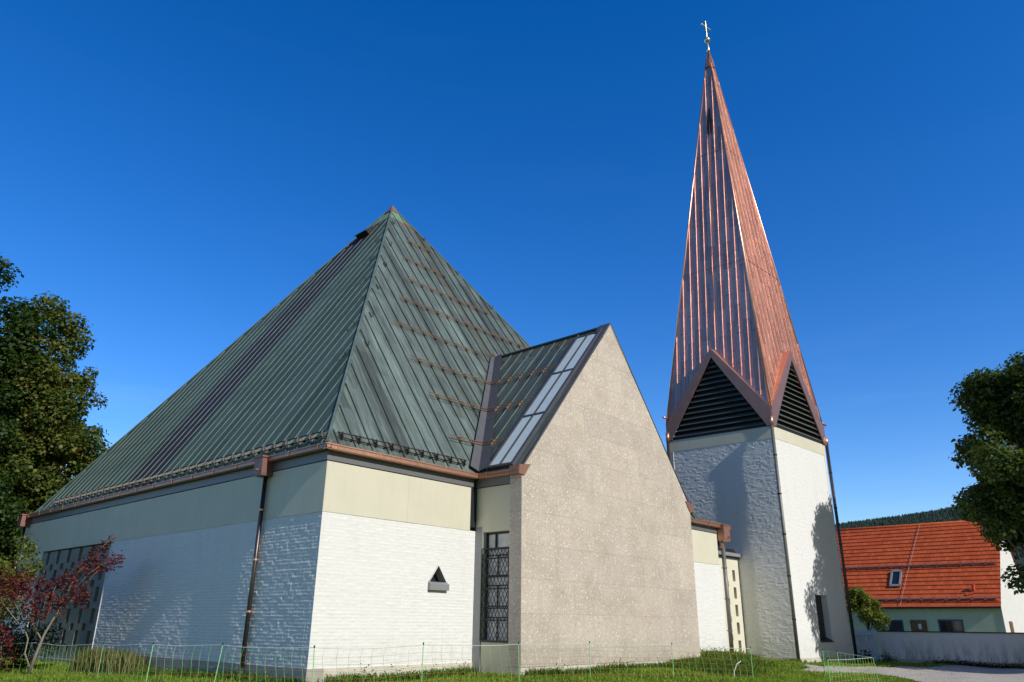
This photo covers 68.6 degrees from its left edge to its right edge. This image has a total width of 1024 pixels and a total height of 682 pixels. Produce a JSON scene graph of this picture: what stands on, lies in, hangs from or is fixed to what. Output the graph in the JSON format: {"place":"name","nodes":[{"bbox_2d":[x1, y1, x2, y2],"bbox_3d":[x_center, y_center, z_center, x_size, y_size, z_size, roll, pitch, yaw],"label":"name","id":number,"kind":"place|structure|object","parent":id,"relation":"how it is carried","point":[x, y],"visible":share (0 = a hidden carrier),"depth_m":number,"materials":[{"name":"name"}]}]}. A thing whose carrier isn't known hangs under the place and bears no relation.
{"place":"outdoors","nodes":[
{"label":"outdoors","id":0,"kind":"place"},
{"bbox_2d":[0,656,992,681],"bbox_3d":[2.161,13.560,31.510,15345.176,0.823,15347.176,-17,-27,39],"label":"ground","id":1,"kind":"structure","parent":0,"point":[534,677],"depth_m":21.55,"materials":[{"name":"green plant"}]},
{"bbox_2d":[0,624,17,669],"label":"red maple","id":2,"kind":"object","parent":1,"relation":"on","point":[6,641],"visible":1,"depth_m":23.04,"materials":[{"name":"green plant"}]},
{"bbox_2d":[0,475,29,548],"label":"broadleaf tree","id":3,"kind":"object","parent":1,"relation":"on","point":[7,513],"visible":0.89,"depth_m":34.95,"materials":[{"name":"green plant"}]},
{"bbox_2d":[0,534,44,620],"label":"leafy shrub","id":4,"kind":"object","parent":1,"relation":"on","point":[30,551],"visible":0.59,"depth_m":27.28,"materials":[{"name":"green plant"}]},
{"bbox_2d":[0,256,58,561],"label":"broadleaf tree","id":5,"kind":"object","parent":1,"relation":"on","point":[17,318],"visible":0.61,"depth_m":40.03,"materials":[{"name":"green plant"}]},
{"bbox_2d":[0,601,69,668],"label":"evergreen shrub","id":6,"kind":"object","parent":1,"relation":"on","point":[17,639],"visible":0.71,"depth_m":24.55,"materials":[{"name":"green plant"}]},
{"bbox_2d":[0,290,111,611],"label":"broadleaf tree","id":7,"kind":"object","parent":1,"relation":"on","point":[55,432],"visible":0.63,"depth_m":40.18,"materials":[{"name":"green plant"}]},
{"bbox_2d":[0,534,124,673],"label":"red maple","id":8,"kind":"object","parent":1,"relation":"on","point":[21,582],"visible":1,"depth_m":23.21,"materials":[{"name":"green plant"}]},
{"bbox_2d":[57,423,106,482],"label":"broadleaf tree","id":9,"kind":"object","parent":1,"relation":"on","point":[96,433],"visible":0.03,"depth_m":56.44,"materials":[{"name":"green plant"}]},
{"bbox_2d":[67,645,151,674],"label":"dry grass","id":10,"kind":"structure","parent":1,"relation":"on","point":[126,662],"depth_m":22.28,"materials":[{"name":"green plant"}]},
{"bbox_2d":[168,666,416,681],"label":"wall weeds","id":11,"kind":"object","parent":1,"relation":"on","point":[336,679],"depth_m":18.20,"materials":[{"name":"green plant"}]},
{"bbox_2d":[1,205,733,681],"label":"church","id":12,"kind":"structure","parent":1,"relation":"on","point":[389,427],"depth_m":23.55,"materials":[{"name":"white paint"}]},
{"bbox_2d":[428,565,448,590],"bbox_3d":[-2.143,6.633,21.074,0.400,0.705,0.760,-17,-27,39],"label":"niche window","id":13,"kind":"structure","parent":12,"relation":"in","point":[437,581],"depth_m":21.05,"materials":[{"name":"grey concrete"}]},
{"bbox_2d":[479,532,508,642],"bbox_3d":[-0.432,7.013,21.489,1.090,3.000,0.240,-17,-27,39],"label":"window frame","id":14,"kind":"structure","parent":12,"relation":"in","point":[496,597],"depth_m":21.51,"materials":[{"name":"black metal"}]},
{"bbox_2d":[1,641,752,681],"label":"netting fence","id":15,"kind":"object","parent":1,"relation":"on","point":[421,680],"visible":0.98,"depth_m":18.84,"materials":[{"name":"green metal"}]},
{"bbox_2d":[129,650,858,681],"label":"wall weeds","id":16,"kind":"object","parent":1,"relation":"on","point":[590,670],"depth_m":19.98,"materials":[{"name":"green plant"}]},
{"bbox_2d":[658,650,791,676],"bbox_3d":[7.673,11.604,27.144,4.469,0.651,9.987,-4,-21,12],"label":"weed mound","id":17,"kind":"object","parent":1,"relation":"on","point":[721,666],"visible":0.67,"depth_m":24.69,"materials":[{"name":"green plant"}]},
{"bbox_2d":[700,645,762,661],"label":"broadleaf weeds","id":18,"kind":"object","parent":1,"relation":"on","point":[714,650],"visible":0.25,"depth_m":28.60,"materials":[{"name":"green plant"}]},
{"bbox_2d":[718,547,745,653],"bbox_3d":[8.904,12.600,35.466,2.740,5.380,3.970,-17,-27,39],"label":"connecting passage","id":19,"kind":"object","parent":1,"relation":"on","point":[732,556],"visible":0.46,"depth_m":35.65,"materials":[{"name":"beige paint"}]},
{"bbox_2d":[662,21,857,662],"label":"bell tower","id":20,"kind":"structure","parent":1,"relation":"on","point":[747,441],"depth_m":39.79,"materials":[{"name":"white paint"}]},
{"bbox_2d":[815,595,833,641],"bbox_3d":[15.083,13.537,36.632,1.336,2.153,0.390,20,-28,-41],"label":"window pane","id":21,"kind":"structure","parent":20,"relation":"in","point":[823,638],"depth_m":36.68,"materials":[{"name":"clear glass"}]},
{"bbox_2d":[822,649,878,681],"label":"netting fence","id":22,"kind":"object","parent":1,"relation":"on","point":[862,658],"visible":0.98,"depth_m":22.63,"materials":[{"name":"green plastic"}]},
{"bbox_2d":[854,629,879,661],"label":"garden gate","id":23,"kind":"structure","parent":1,"relation":"on","point":[860,639],"depth_m":40.11,"materials":[{"name":"grey paint"}]},
{"bbox_2d":[858,648,876,662],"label":"tower foot plants","id":24,"kind":"object","parent":1,"relation":"on","point":[867,658],"visible":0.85,"depth_m":37.68,"materials":[{"name":"green plant"}]},
{"bbox_2d":[844,585,892,652],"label":"garden bush","id":25,"kind":"object","parent":1,"relation":"on","point":[858,598],"visible":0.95,"depth_m":42.47,"materials":[{"name":"green plant"}]},
{"bbox_2d":[879,652,897,661],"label":"gate foot weeds","id":26,"kind":"object","parent":1,"relation":"on","point":[888,658],"visible":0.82,"depth_m":38.83,"materials":[{"name":"green plant"}]},
{"bbox_2d":[802,664,1023,681],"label":"gravel yard","id":27,"kind":"structure","parent":1,"relation":"on","point":[962,673],"depth_m":30.41,"materials":[{"name":"grey gravel"}]},
{"bbox_2d":[836,520,1023,659],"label":"house","id":28,"kind":"structure","parent":1,"relation":"on","point":[939,576],"depth_m":45.48,"materials":[{"name":"orange tile"}]},
{"bbox_2d":[882,620,903,630],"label":"window","id":29,"kind":"structure","parent":28,"relation":"in","point":[896,625],"depth_m":44.79,"materials":[{"name":"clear glass"}]},
{"bbox_2d":[910,620,927,630],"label":"door","id":30,"kind":"structure","parent":28,"relation":"in","point":[916,625],"depth_m":43.97,"materials":[{"name":"brown wood"}]},
{"bbox_2d":[937,619,964,631],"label":"window","id":31,"kind":"structure","parent":28,"relation":"in","point":[949,625],"depth_m":42.94,"materials":[{"name":"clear glass"}]},
{"bbox_2d":[877,631,1023,667],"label":"garden wall","id":32,"kind":"structure","parent":1,"relation":"on","point":[957,647],"depth_m":37.59,"materials":[{"name":"white paint"}]},
{"bbox_2d":[921,656,1023,668],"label":"creeping weeds","id":33,"kind":"object","parent":1,"relation":"on","point":[986,665],"visible":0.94,"depth_m":36.24,"materials":[{"name":"green plant"}]},
{"bbox_2d":[948,351,1023,594],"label":"broadleaf tree","id":34,"kind":"object","parent":1,"relation":"on","point":[994,402],"visible":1,"depth_m":33.89,"materials":[{"name":"green plant"}]},
{"bbox_2d":[0,0,1023,523],"label":"sky","id":35,"kind":"structure","parent":0,"point":[172,171],"materials":[{"name":"blue"}]},
{"bbox_2d":[874,517,1023,581],"bbox_3d":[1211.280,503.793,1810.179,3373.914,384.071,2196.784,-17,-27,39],"label":"hill","id":36,"kind":"structure","parent":0,"point":[1020,561],"depth_m":1523.45,"materials":[{"name":"green plant"}]},
{"bbox_2d":[835,505,1023,559],"bbox_3d":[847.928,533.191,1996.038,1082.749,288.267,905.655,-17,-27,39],"label":"forest","id":37,"kind":"object","parent":36,"relation":"on","point":[945,514],"visible":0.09,"depth_m":1990.72,"materials":[{"name":"green plant"}]}
]}

